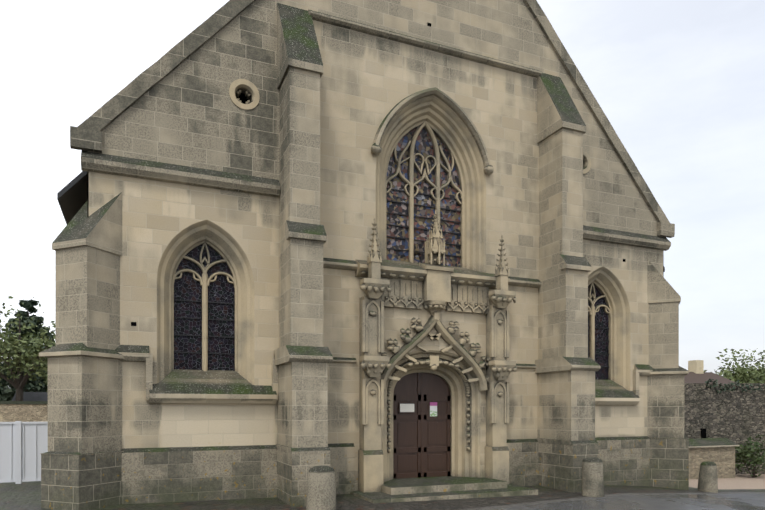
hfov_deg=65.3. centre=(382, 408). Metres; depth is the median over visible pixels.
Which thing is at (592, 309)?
aisle window tracery
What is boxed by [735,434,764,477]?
shrub
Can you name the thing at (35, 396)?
outbuilding roof
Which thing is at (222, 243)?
aisle window reveal
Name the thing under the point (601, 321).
aisle window glass
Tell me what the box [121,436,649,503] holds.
plinth
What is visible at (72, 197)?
roof
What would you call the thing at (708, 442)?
wall coping
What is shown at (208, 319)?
aisle window bars
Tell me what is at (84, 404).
diagonal buttress
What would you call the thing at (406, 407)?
paper notice
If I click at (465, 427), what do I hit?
portal orders
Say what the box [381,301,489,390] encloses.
portal ogee
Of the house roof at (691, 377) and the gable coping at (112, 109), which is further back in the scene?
the house roof at (691, 377)
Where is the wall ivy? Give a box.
[703,379,764,393]
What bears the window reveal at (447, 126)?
attached to the facade wall at (187, 112)
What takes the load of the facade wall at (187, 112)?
on the ground
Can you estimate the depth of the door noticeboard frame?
14.49 m
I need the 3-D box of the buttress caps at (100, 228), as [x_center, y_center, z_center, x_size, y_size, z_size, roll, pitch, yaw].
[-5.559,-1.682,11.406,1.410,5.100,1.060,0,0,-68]
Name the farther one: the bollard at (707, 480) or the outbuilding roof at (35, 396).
the outbuilding roof at (35, 396)
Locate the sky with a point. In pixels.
(680, 84)
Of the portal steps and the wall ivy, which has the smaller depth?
the portal steps
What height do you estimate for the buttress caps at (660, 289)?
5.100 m
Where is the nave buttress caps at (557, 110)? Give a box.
[535,73,600,445]
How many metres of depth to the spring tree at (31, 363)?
39.02 m
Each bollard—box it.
[306,466,335,509]
[582,457,603,496]
[698,461,717,492]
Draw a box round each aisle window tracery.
[174,243,234,370]
[588,283,610,360]
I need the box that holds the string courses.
[70,9,674,404]
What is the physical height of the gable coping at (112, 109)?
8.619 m
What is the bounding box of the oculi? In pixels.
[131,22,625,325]
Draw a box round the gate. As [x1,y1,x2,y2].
[0,421,47,483]
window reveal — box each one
[157,220,253,384]
[376,96,485,272]
[588,266,629,390]
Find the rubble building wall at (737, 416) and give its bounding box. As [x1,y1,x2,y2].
[684,383,764,473]
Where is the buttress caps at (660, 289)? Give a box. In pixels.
[647,259,688,438]
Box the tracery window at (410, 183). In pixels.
[386,122,461,262]
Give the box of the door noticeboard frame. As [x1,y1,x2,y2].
[399,403,414,412]
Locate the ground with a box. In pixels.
[0,474,764,509]
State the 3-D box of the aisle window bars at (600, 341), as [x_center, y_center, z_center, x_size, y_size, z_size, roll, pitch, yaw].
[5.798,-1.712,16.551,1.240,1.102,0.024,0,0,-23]
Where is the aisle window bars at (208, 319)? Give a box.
[174,299,234,354]
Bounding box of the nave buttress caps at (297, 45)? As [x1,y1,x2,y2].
[274,3,332,453]
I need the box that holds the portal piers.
[358,218,516,492]
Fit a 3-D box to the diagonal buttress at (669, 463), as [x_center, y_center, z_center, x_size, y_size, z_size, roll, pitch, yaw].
[7.901,-0.007,17.016,0.940,5.950,1.400,0,0,-68]
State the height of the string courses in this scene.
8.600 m
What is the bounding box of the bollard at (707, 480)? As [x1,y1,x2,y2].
[698,461,717,492]
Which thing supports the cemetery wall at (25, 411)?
on the ground
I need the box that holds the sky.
[0,0,764,375]
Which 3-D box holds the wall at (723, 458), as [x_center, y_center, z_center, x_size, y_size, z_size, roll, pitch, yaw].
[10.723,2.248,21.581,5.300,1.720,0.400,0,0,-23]
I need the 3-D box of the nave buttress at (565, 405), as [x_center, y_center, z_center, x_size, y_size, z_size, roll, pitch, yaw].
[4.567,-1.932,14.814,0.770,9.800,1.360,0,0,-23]
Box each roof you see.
[11,392,47,400]
[57,171,664,271]
[684,372,735,383]
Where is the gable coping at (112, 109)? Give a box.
[78,0,669,222]
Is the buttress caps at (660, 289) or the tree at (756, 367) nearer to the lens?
the buttress caps at (660, 289)
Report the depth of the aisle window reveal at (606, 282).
16.56 m
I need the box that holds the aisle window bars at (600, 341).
[588,327,608,367]
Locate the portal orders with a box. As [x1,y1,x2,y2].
[382,350,479,481]
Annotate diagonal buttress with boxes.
[41,246,121,509]
[647,301,688,489]
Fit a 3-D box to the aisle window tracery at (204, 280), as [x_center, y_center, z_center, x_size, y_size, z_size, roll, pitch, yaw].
[-3.747,-2.135,12.575,1.339,2.746,0.180,0,0,-23]
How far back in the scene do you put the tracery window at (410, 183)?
14.49 m
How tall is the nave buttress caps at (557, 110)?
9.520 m
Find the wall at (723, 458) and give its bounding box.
[689,447,734,478]
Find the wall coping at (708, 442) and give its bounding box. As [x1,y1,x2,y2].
[689,438,739,447]
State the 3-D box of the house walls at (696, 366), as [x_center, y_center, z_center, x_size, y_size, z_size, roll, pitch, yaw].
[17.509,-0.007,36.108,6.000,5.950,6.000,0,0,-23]
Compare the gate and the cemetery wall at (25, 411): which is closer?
the gate
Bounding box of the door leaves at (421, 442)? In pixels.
[393,373,450,478]
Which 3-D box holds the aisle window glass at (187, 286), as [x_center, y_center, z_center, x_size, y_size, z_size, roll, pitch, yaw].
[-3.754,-2.167,12.594,1.300,2.711,0.001,0,0,-23]
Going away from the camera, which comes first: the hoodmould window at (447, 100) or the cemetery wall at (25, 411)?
the hoodmould window at (447, 100)
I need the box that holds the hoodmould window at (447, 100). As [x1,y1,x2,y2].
[371,87,493,175]
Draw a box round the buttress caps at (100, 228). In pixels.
[39,192,124,455]
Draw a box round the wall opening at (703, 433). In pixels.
[701,429,705,437]
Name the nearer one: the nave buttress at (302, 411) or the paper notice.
the nave buttress at (302, 411)
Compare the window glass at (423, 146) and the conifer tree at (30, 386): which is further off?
the conifer tree at (30, 386)
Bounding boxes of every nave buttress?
[277,67,329,506]
[537,128,597,491]
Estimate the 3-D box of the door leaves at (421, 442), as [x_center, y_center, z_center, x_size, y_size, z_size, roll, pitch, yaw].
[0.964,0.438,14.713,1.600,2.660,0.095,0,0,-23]
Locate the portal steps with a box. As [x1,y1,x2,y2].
[350,476,537,502]
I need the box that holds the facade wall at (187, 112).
[87,0,663,490]
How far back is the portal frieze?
13.90 m
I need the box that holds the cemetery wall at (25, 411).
[0,401,47,421]
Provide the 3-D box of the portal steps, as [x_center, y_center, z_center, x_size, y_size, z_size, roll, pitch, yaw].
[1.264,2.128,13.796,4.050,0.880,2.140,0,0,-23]
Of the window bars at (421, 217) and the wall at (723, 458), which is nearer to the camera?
the window bars at (421, 217)
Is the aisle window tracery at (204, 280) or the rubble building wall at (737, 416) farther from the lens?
the rubble building wall at (737, 416)
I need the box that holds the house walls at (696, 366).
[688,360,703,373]
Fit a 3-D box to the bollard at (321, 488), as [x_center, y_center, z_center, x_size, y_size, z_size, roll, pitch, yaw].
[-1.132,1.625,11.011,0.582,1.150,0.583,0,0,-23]
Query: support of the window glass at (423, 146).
attached to the window reveal at (447, 126)
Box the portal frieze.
[355,209,509,313]
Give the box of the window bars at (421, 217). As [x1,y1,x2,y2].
[386,188,460,256]
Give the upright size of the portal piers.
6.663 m
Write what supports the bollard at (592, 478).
on the ground
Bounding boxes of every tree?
[0,296,54,400]
[0,299,54,400]
[704,348,764,382]
[717,348,764,381]
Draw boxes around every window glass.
[174,244,234,370]
[386,127,459,266]
[588,285,607,379]
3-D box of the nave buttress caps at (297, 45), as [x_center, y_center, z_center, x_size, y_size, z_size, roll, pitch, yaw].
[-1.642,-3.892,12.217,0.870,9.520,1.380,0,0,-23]
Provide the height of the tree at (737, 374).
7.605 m
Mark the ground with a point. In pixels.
(742, 492)
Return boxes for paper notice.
[400,404,413,411]

